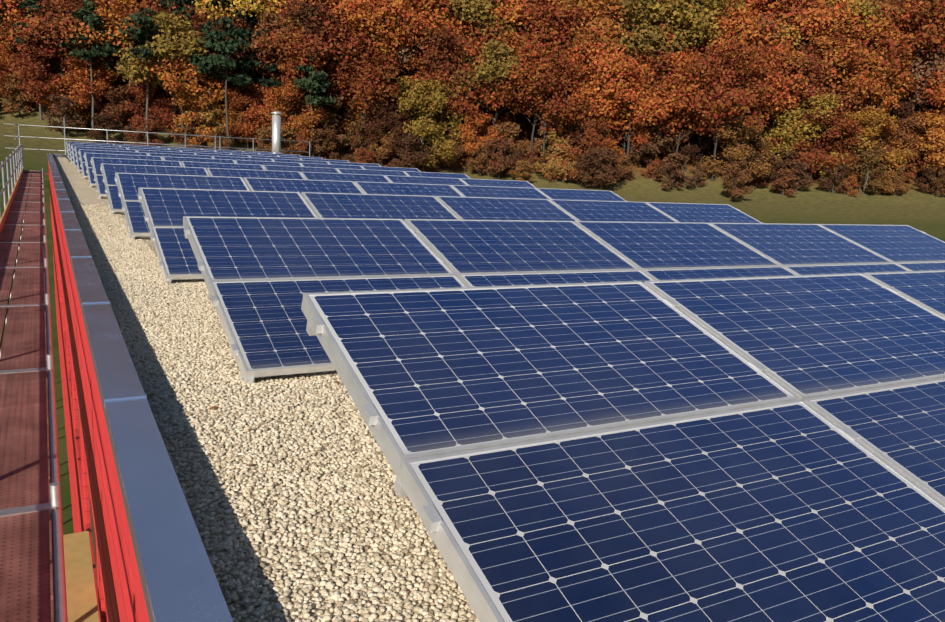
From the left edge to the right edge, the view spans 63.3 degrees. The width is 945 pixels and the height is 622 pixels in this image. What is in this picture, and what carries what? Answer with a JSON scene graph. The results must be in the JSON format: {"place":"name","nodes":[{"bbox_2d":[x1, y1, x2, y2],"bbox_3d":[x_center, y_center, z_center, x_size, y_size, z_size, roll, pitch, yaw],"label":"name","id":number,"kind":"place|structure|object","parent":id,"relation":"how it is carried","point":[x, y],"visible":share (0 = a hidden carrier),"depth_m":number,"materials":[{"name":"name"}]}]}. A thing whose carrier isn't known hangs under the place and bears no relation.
{"place":"outdoors","nodes":[
{"label":"outdoors","id":0,"kind":"place"},
{"bbox_2d":[0,167,98,621],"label":"timber scaffold","id":1,"kind":"object","parent":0,"point":[81,594],"visible":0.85,"depth_m":5.37,"materials":[{"name":"brown wood"}]},
{"bbox_2d":[0,63,944,534],"bbox_3d":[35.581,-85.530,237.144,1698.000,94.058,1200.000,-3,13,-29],"label":"terrain","id":2,"kind":"structure","parent":0,"point":[916,207],"depth_m":162.44,"materials":[{"name":"green plant"}]},
{"bbox_2d":[0,73,50,115],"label":"forest tree","id":3,"kind":"object","parent":2,"relation":"on","point":[21,99],"visible":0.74,"depth_m":165.40,"materials":[{"name":"orange plant"}]},
{"bbox_2d":[9,0,57,119],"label":"forest pine","id":4,"kind":"object","parent":2,"relation":"on","point":[29,4],"visible":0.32,"depth_m":161.38,"materials":[{"name":"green plant"}]},
{"bbox_2d":[0,35,86,118],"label":"forest tree","id":5,"kind":"object","parent":2,"relation":"on","point":[29,66],"visible":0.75,"depth_m":162.31,"materials":[{"name":"red plant"}]},
{"bbox_2d":[0,0,108,121],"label":"forest tree","id":6,"kind":"object","parent":2,"relation":"on","point":[55,22],"visible":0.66,"depth_m":160.00,"materials":[{"name":"orange plant"}]},
{"bbox_2d":[43,93,87,134],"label":"bush","id":7,"kind":"object","parent":2,"relation":"on","point":[74,120],"visible":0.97,"depth_m":160.66,"materials":[{"name":"brown plant"}]},
{"bbox_2d":[36,57,119,128],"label":"forest tree","id":8,"kind":"object","parent":2,"relation":"on","point":[100,82],"visible":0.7,"depth_m":163.87,"materials":[{"name":"orange plant"}]},
{"bbox_2d":[59,0,119,131],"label":"forest pine","id":9,"kind":"object","parent":2,"relation":"on","point":[95,50],"visible":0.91,"depth_m":158.84,"materials":[{"name":"green plant"}]},
{"bbox_2d":[86,113,117,143],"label":"bush","id":10,"kind":"object","parent":2,"relation":"on","point":[101,121],"visible":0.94,"depth_m":160.11,"materials":[{"name":"brown plant"}]},
{"bbox_2d":[62,0,157,123],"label":"forest tree","id":11,"kind":"object","parent":2,"relation":"on","point":[117,15],"visible":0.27,"depth_m":160.83,"materials":[{"name":"orange plant"}]},
{"bbox_2d":[96,86,140,136],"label":"bush","id":12,"kind":"object","parent":2,"relation":"on","point":[115,99],"visible":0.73,"depth_m":164.85,"materials":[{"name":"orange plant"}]},
{"bbox_2d":[64,0,213,107],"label":"forest tree","id":13,"kind":"object","parent":2,"relation":"on","point":[160,7],"visible":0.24,"depth_m":168.25,"materials":[{"name":"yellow plant"}]},
{"bbox_2d":[117,77,175,135],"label":"forest tree","id":14,"kind":"object","parent":2,"relation":"on","point":[156,113],"visible":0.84,"depth_m":166.04,"materials":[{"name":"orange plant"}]},
{"bbox_2d":[116,6,177,140],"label":"forest pine","id":15,"kind":"object","parent":2,"relation":"on","point":[141,34],"visible":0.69,"depth_m":157.81,"materials":[{"name":"green plant"}]},
{"bbox_2d":[0,118,309,621],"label":"scaffold tubes","id":16,"kind":"object","parent":2,"relation":"on","point":[53,507],"visible":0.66,"depth_m":5.77},
{"bbox_2d":[0,170,53,621],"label":"scaffold decks","id":17,"kind":"object","parent":16,"relation":"on","point":[26,579],"visible":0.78,"depth_m":5.17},
{"bbox_2d":[113,10,229,141],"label":"forest tree","id":18,"kind":"object","parent":2,"relation":"on","point":[172,40],"visible":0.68,"depth_m":158.99,"materials":[{"name":"yellow plant"}]},
{"bbox_2d":[133,45,230,144],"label":"forest tree","id":19,"kind":"object","parent":2,"relation":"on","point":[176,86],"visible":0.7,"depth_m":161.02,"materials":[{"name":"orange plant"}]},
{"bbox_2d":[166,84,242,145],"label":"bush","id":20,"kind":"object","parent":2,"relation":"on","point":[185,119],"visible":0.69,"depth_m":164.68,"materials":[{"name":"orange plant"}]},
{"bbox_2d":[173,19,238,148],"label":"forest pine","id":21,"kind":"object","parent":2,"relation":"on","point":[206,44],"visible":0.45,"depth_m":161.76,"materials":[{"name":"green plant"}]},
{"bbox_2d":[181,12,249,134],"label":"forest tree","id":22,"kind":"object","parent":2,"relation":"on","point":[196,23],"visible":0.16,"depth_m":169.46,"materials":[{"name":"orange plant"}]},
{"bbox_2d":[192,17,252,140],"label":"forest pine","id":23,"kind":"object","parent":2,"relation":"on","point":[225,59],"visible":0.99,"depth_m":160.12,"materials":[{"name":"green plant"}]},
{"bbox_2d":[207,70,268,137],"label":"forest tree","id":24,"kind":"object","parent":2,"relation":"on","point":[236,90],"visible":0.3,"depth_m":168.20,"materials":[{"name":"orange plant"}]},
{"bbox_2d":[214,92,270,147],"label":"bush","id":25,"kind":"object","parent":2,"relation":"on","point":[241,101],"visible":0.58,"depth_m":166.91,"materials":[{"name":"orange plant"}]},
{"bbox_2d":[191,0,304,92],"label":"forest tree","id":26,"kind":"object","parent":2,"relation":"on","point":[255,6],"visible":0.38,"depth_m":170.84,"materials":[{"name":"yellow plant"}]},
{"bbox_2d":[242,28,279,127],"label":"forest pine","id":27,"kind":"object","parent":2,"relation":"on","point":[266,81],"visible":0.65,"depth_m":166.23,"materials":[{"name":"green plant"}]},
{"bbox_2d":[235,85,297,144],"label":"forest tree","id":28,"kind":"object","parent":2,"relation":"on","point":[253,127],"visible":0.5,"depth_m":167.27,"materials":[{"name":"orange plant"}]},
{"bbox_2d":[229,9,334,111],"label":"forest tree","id":29,"kind":"object","parent":2,"relation":"on","point":[277,28],"visible":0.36,"depth_m":167.05,"materials":[{"name":"orange plant"}]},
{"bbox_2d":[245,24,341,144],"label":"forest tree","id":30,"kind":"object","parent":2,"relation":"on","point":[288,61],"visible":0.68,"depth_m":165.24,"materials":[{"name":"orange plant"}]},
{"bbox_2d":[263,79,330,144],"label":"forest tree","id":31,"kind":"object","parent":2,"relation":"on","point":[300,120],"visible":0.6,"depth_m":166.13,"materials":[{"name":"orange plant"}]},
{"bbox_2d":[278,0,344,95],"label":"forest tree","id":32,"kind":"object","parent":2,"relation":"on","point":[310,10],"visible":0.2,"depth_m":169.08,"materials":[{"name":"orange plant"}]},
{"bbox_2d":[293,48,334,156],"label":"forest pine","id":33,"kind":"object","parent":2,"relation":"on","point":[316,84],"visible":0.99,"depth_m":163.86,"materials":[{"name":"green plant"}]},
{"bbox_2d":[303,128,338,159],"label":"bush","id":34,"kind":"object","parent":2,"relation":"on","point":[318,144],"visible":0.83,"depth_m":167.03,"materials":[{"name":"brown plant"}]},
{"bbox_2d":[308,93,354,151],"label":"bush","id":35,"kind":"object","parent":2,"relation":"on","point":[344,139],"visible":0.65,"depth_m":171.44,"materials":[{"name":"brown plant"}]},
{"bbox_2d":[292,6,385,120],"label":"forest tree","id":36,"kind":"object","parent":2,"relation":"on","point":[342,46],"visible":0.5,"depth_m":169.33,"materials":[{"name":"orange plant"}]},
{"bbox_2d":[340,119,385,162],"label":"bush","id":37,"kind":"object","parent":2,"relation":"on","point":[359,131],"visible":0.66,"depth_m":168.44,"materials":[{"name":"brown plant"}]},
{"bbox_2d":[327,39,407,140],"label":"forest tree","id":38,"kind":"object","parent":2,"relation":"on","point":[365,88],"visible":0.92,"depth_m":170.38,"materials":[{"name":"orange plant"}]},
{"bbox_2d":[323,0,423,125],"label":"forest tree","id":39,"kind":"object","parent":2,"relation":"on","point":[358,5],"visible":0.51,"depth_m":171.15,"materials":[{"name":"orange plant"}]},
{"bbox_2d":[328,1,418,78],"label":"forest tree","id":40,"kind":"object","parent":2,"relation":"on","point":[397,44],"visible":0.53,"depth_m":172.57,"materials":[{"name":"orange plant"}]},
{"bbox_2d":[346,101,417,163],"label":"forest tree","id":41,"kind":"object","parent":2,"relation":"on","point":[384,120],"visible":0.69,"depth_m":170.48,"materials":[{"name":"brown plant"}]},
{"bbox_2d":[387,132,430,171],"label":"bush","id":42,"kind":"object","parent":2,"relation":"on","point":[407,154],"visible":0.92,"depth_m":165.39,"materials":[{"name":"brown plant"}]},
{"bbox_2d":[387,76,474,166],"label":"forest tree","id":43,"kind":"object","parent":2,"relation":"on","point":[433,99],"visible":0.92,"depth_m":169.81,"materials":[{"name":"yellow plant"}]},
{"bbox_2d":[407,0,498,131],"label":"forest tree","id":44,"kind":"object","parent":2,"relation":"on","point":[427,12],"visible":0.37,"depth_m":176.61,"materials":[{"name":"orange plant"}]},
{"bbox_2d":[424,59,492,148],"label":"forest tree","id":45,"kind":"object","parent":2,"relation":"on","point":[461,105],"visible":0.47,"depth_m":171.15,"materials":[{"name":"orange plant"}]},
{"bbox_2d":[411,27,520,132],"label":"forest tree","id":46,"kind":"object","parent":2,"relation":"on","point":[443,40],"visible":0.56,"depth_m":172.55,"materials":[{"name":"orange plant"}]},
{"bbox_2d":[423,0,516,117],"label":"forest tree","id":47,"kind":"object","parent":2,"relation":"on","point":[470,13],"visible":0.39,"depth_m":177.47,"materials":[{"name":"yellow plant"}]},
{"bbox_2d":[441,17,504,105],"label":"forest tree","id":48,"kind":"object","parent":2,"relation":"on","point":[482,36],"visible":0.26,"depth_m":177.99,"materials":[{"name":"orange plant"}]},
{"bbox_2d":[451,110,507,160],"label":"forest tree","id":49,"kind":"object","parent":2,"relation":"on","point":[476,122],"visible":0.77,"depth_m":173.21,"materials":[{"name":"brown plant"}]},
{"bbox_2d":[445,37,531,134],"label":"forest tree","id":50,"kind":"object","parent":2,"relation":"on","point":[494,52],"visible":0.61,"depth_m":170.42,"materials":[{"name":"yellow plant"}]},
{"bbox_2d":[456,0,537,117],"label":"forest tree","id":51,"kind":"object","parent":2,"relation":"on","point":[500,10],"visible":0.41,"depth_m":179.43,"materials":[{"name":"orange plant"}]},
{"bbox_2d":[472,137,523,178],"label":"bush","id":52,"kind":"object","parent":2,"relation":"on","point":[499,161],"visible":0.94,"depth_m":169.00,"materials":[{"name":"brown plant"}]},
{"bbox_2d":[483,121,532,158],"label":"forest tree","id":53,"kind":"object","parent":2,"relation":"on","point":[513,128],"visible":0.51,"depth_m":174.97,"materials":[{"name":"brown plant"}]},
{"bbox_2d":[480,40,585,164],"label":"forest tree","id":54,"kind":"object","parent":2,"relation":"on","point":[528,52],"visible":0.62,"depth_m":170.21,"materials":[{"name":"orange plant"}]},
{"bbox_2d":[496,0,574,113],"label":"forest tree","id":55,"kind":"object","parent":2,"relation":"on","point":[541,8],"visible":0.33,"depth_m":179.86,"materials":[{"name":"orange plant"}]},
{"bbox_2d":[495,50,599,162],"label":"forest tree","id":56,"kind":"object","parent":2,"relation":"on","point":[547,91],"visible":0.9,"depth_m":169.35,"materials":[{"name":"orange plant"}]},
{"bbox_2d":[512,3,587,125],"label":"forest tree","id":57,"kind":"object","parent":2,"relation":"on","point":[549,40],"visible":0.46,"depth_m":178.62,"materials":[{"name":"orange plant"}]},
{"bbox_2d":[532,129,577,181],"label":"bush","id":58,"kind":"object","parent":2,"relation":"on","point":[554,168],"visible":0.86,"depth_m":168.32,"materials":[{"name":"orange plant"}]},
{"bbox_2d":[544,143,583,182],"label":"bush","id":59,"kind":"object","parent":2,"relation":"on","point":[577,152],"visible":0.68,"depth_m":167.80,"materials":[{"name":"brown plant"}]},
{"bbox_2d":[550,114,618,161],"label":"forest tree","id":60,"kind":"object","parent":2,"relation":"on","point":[590,134],"visible":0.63,"depth_m":170.98,"materials":[{"name":"brown plant"}]},
{"bbox_2d":[556,0,638,40],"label":"forest tree","id":61,"kind":"object","parent":2,"relation":"on","point":[596,12],"visible":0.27,"depth_m":181.41,"materials":[{"name":"orange plant"}]},
{"bbox_2d":[559,24,637,83],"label":"forest tree","id":62,"kind":"object","parent":2,"relation":"on","point":[588,37],"visible":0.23,"depth_m":176.35,"materials":[{"name":"orange plant"}]},
{"bbox_2d":[576,147,625,189],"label":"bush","id":63,"kind":"object","parent":2,"relation":"on","point":[605,174],"visible":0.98,"depth_m":163.13,"materials":[{"name":"brown plant"}]},
{"bbox_2d":[559,35,646,129],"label":"forest tree","id":64,"kind":"object","parent":2,"relation":"on","point":[596,52],"visible":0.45,"depth_m":174.11,"materials":[{"name":"orange plant"}]},
{"bbox_2d":[564,64,650,147],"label":"forest tree","id":65,"kind":"object","parent":2,"relation":"on","point":[593,90],"visible":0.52,"depth_m":170.34,"materials":[{"name":"orange plant"}]},
{"bbox_2d":[595,98,656,160],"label":"forest tree","id":66,"kind":"object","parent":2,"relation":"on","point":[638,138],"visible":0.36,"depth_m":173.45,"materials":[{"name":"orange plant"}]},
{"bbox_2d":[584,0,687,137],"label":"forest tree","id":67,"kind":"object","parent":2,"relation":"on","point":[652,34],"visible":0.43,"depth_m":175.12,"materials":[{"name":"orange plant"}]},
{"bbox_2d":[587,0,692,42],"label":"forest tree","id":68,"kind":"object","parent":2,"relation":"on","point":[626,35],"visible":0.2,"depth_m":179.03,"materials":[{"name":"orange plant"}]},
{"bbox_2d":[592,57,696,173],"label":"forest tree","id":69,"kind":"object","parent":2,"relation":"on","point":[637,108],"visible":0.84,"depth_m":166.98,"materials":[{"name":"orange plant"}]},
{"bbox_2d":[629,122,673,169],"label":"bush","id":70,"kind":"object","parent":2,"relation":"on","point":[652,148],"visible":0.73,"depth_m":173.27,"materials":[{"name":"brown plant"}]},
{"bbox_2d":[626,45,677,155],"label":"forest tree","id":71,"kind":"object","parent":2,"relation":"on","point":[661,63],"visible":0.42,"depth_m":173.85,"materials":[{"name":"orange plant"}]},
{"bbox_2d":[631,31,702,121],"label":"forest tree","id":72,"kind":"object","parent":2,"relation":"on","point":[681,57],"visible":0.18,"depth_m":174.44,"materials":[{"name":"orange plant"}]},
{"bbox_2d":[654,152,697,190],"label":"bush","id":73,"kind":"object","parent":2,"relation":"on","point":[674,173],"visible":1,"depth_m":165.59,"materials":[{"name":"brown plant"}]},
{"bbox_2d":[651,64,720,171],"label":"forest tree","id":74,"kind":"object","parent":2,"relation":"on","point":[691,87],"visible":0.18,"depth_m":168.65,"materials":[{"name":"orange plant"}]},
{"bbox_2d":[646,60,727,153],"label":"forest tree","id":75,"kind":"object","parent":2,"relation":"on","point":[681,79],"visible":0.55,"depth_m":169.07,"materials":[{"name":"orange plant"}]},
{"bbox_2d":[636,0,749,56],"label":"forest tree","id":76,"kind":"object","parent":2,"relation":"on","point":[688,14],"visible":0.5,"depth_m":175.57,"materials":[{"name":"yellow plant"}]},
{"bbox_2d":[669,116,731,163],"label":"forest tree","id":77,"kind":"object","parent":2,"relation":"on","point":[695,147],"visible":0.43,"depth_m":174.85,"materials":[{"name":"brown plant"}]},
{"bbox_2d":[683,32,776,181],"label":"forest tree","id":78,"kind":"object","parent":2,"relation":"on","point":[720,80],"visible":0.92,"depth_m":164.70,"materials":[{"name":"orange plant"}]},
{"bbox_2d":[721,155,754,201],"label":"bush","id":79,"kind":"object","parent":2,"relation":"on","point":[737,191],"visible":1,"depth_m":156.99,"materials":[{"name":"brown plant"}]},
{"bbox_2d":[698,113,781,182],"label":"forest tree","id":80,"kind":"object","parent":2,"relation":"on","point":[727,137],"visible":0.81,"depth_m":168.93,"materials":[{"name":"brown plant"}]},
{"bbox_2d":[690,4,792,65],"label":"forest tree","id":81,"kind":"object","parent":2,"relation":"on","point":[735,26],"visible":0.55,"depth_m":177.92,"materials":[{"name":"orange plant"}]},
{"bbox_2d":[730,45,808,123],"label":"forest tree","id":82,"kind":"object","parent":2,"relation":"on","point":[783,93],"visible":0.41,"depth_m":170.15,"materials":[{"name":"orange plant"}]},
{"bbox_2d":[747,0,837,125],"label":"forest tree","id":83,"kind":"object","parent":2,"relation":"on","point":[793,7],"visible":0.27,"depth_m":181.88,"materials":[{"name":"orange plant"}]},
{"bbox_2d":[752,93,851,181],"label":"forest tree","id":84,"kind":"object","parent":2,"relation":"on","point":[796,113],"visible":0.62,"depth_m":170.44,"materials":[{"name":"yellow plant"}]},
{"bbox_2d":[767,105,858,177],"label":"forest tree","id":85,"kind":"object","parent":2,"relation":"on","point":[813,155],"visible":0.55,"depth_m":169.75,"materials":[{"name":"brown plant"}]},
{"bbox_2d":[744,0,889,79],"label":"forest tree","id":86,"kind":"object","parent":2,"relation":"on","point":[827,17],"visible":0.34,"depth_m":177.77,"materials":[{"name":"orange plant"}]},
{"bbox_2d":[774,52,867,159],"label":"forest tree","id":87,"kind":"object","parent":2,"relation":"on","point":[800,65],"visible":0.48,"depth_m":170.90,"materials":[{"name":"orange plant"}]},
{"bbox_2d":[790,114,869,181],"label":"forest tree","id":88,"kind":"object","parent":2,"relation":"on","point":[851,129],"visible":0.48,"depth_m":170.04,"materials":[{"name":"brown plant"}]},
{"bbox_2d":[817,158,850,193],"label":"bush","id":89,"kind":"object","parent":2,"relation":"on","point":[837,176],"visible":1,"depth_m":169.13,"materials":[{"name":"brown plant"}]},
{"bbox_2d":[788,15,903,114],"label":"forest tree","id":90,"kind":"object","parent":2,"relation":"on","point":[846,57],"visible":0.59,"depth_m":174.76,"materials":[{"name":"orange plant"}]},
{"bbox_2d":[808,5,904,143],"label":"forest tree","id":91,"kind":"object","parent":2,"relation":"on","point":[874,25],"visible":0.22,"depth_m":177.88,"materials":[{"name":"orange plant"}]},
{"bbox_2d":[826,69,899,115],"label":"forest tree","id":92,"kind":"object","parent":2,"relation":"on","point":[878,99],"visible":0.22,"depth_m":177.16,"materials":[{"name":"orange plant"}]},
{"bbox_2d":[844,143,892,193],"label":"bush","id":93,"kind":"object","parent":2,"relation":"on","point":[860,166],"visible":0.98,"depth_m":169.05,"materials":[{"name":"brown plant"}]},
{"bbox_2d":[828,105,915,170],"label":"forest tree","id":94,"kind":"object","parent":2,"relation":"on","point":[865,117],"visible":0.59,"depth_m":173.02,"materials":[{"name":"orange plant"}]},
{"bbox_2d":[846,60,919,147],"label":"forest tree","id":95,"kind":"object","parent":2,"relation":"on","point":[904,86],"visible":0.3,"depth_m":177.29,"materials":[{"name":"orange plant"}]},
{"bbox_2d":[866,0,944,102],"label":"forest tree","id":96,"kind":"object","parent":2,"relation":"on","point":[927,39],"visible":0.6,"depth_m":175.16,"materials":[{"name":"orange plant"}]},
{"bbox_2d":[881,109,944,184],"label":"forest tree","id":97,"kind":"object","parent":2,"relation":"on","point":[933,131],"visible":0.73,"depth_m":171.34,"materials":[{"name":"orange plant"}]},
{"bbox_2d":[891,111,944,177],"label":"forest tree","id":98,"kind":"object","parent":2,"relation":"on","point":[912,123],"visible":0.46,"depth_m":175.03,"materials":[{"name":"orange plant"}]},
{"bbox_2d":[903,33,944,154],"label":"forest tree","id":99,"kind":"object","parent":2,"relation":"on","point":[919,98],"visible":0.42,"depth_m":177.38,"materials":[{"name":"orange plant"}]},
{"bbox_2d":[918,52,944,111],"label":"forest tree","id":100,"kind":"object","parent":2,"relation":"on","point":[938,88],"visible":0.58,"depth_m":174.02,"materials":[{"name":"orange plant"}]},
{"bbox_3d":[-2.918,1.595,15.985,9.682,7.460,41.304,-3,13,-29],"label":"building body","id":101,"kind":"object","parent":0,"visible":0},
{"bbox_2d":[48,161,149,621],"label":"facade boards","id":102,"kind":"object","parent":101,"relation":"attached to","point":[98,511],"visible":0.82,"depth_m":5.34,"materials":[{"name":"red"}]},
{"bbox_2d":[47,153,232,621],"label":"parapet cap","id":103,"kind":"object","parent":101,"relation":"on","point":[179,581],"visible":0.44,"depth_m":2.49,"materials":[{"name":"grey metal"}]},
{"bbox_2d":[53,157,478,621],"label":"roof gravel","id":104,"kind":"structure","parent":101,"relation":"on","point":[81,192],"depth_m":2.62,"materials":[{"name":"beige gravel"}]},
{"bbox_2d":[66,141,944,621],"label":"solar panel frames","id":105,"kind":"structure","parent":104,"relation":"on","point":[476,595],"depth_m":3.05,"materials":[{"name":"silver metal"}]},
{"bbox_2d":[67,141,944,621],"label":"solar panels","id":106,"kind":"object","parent":105,"relation":"in","point":[795,513],"visible":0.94,"depth_m":2.90,"materials":[{"name":"blue glass"}]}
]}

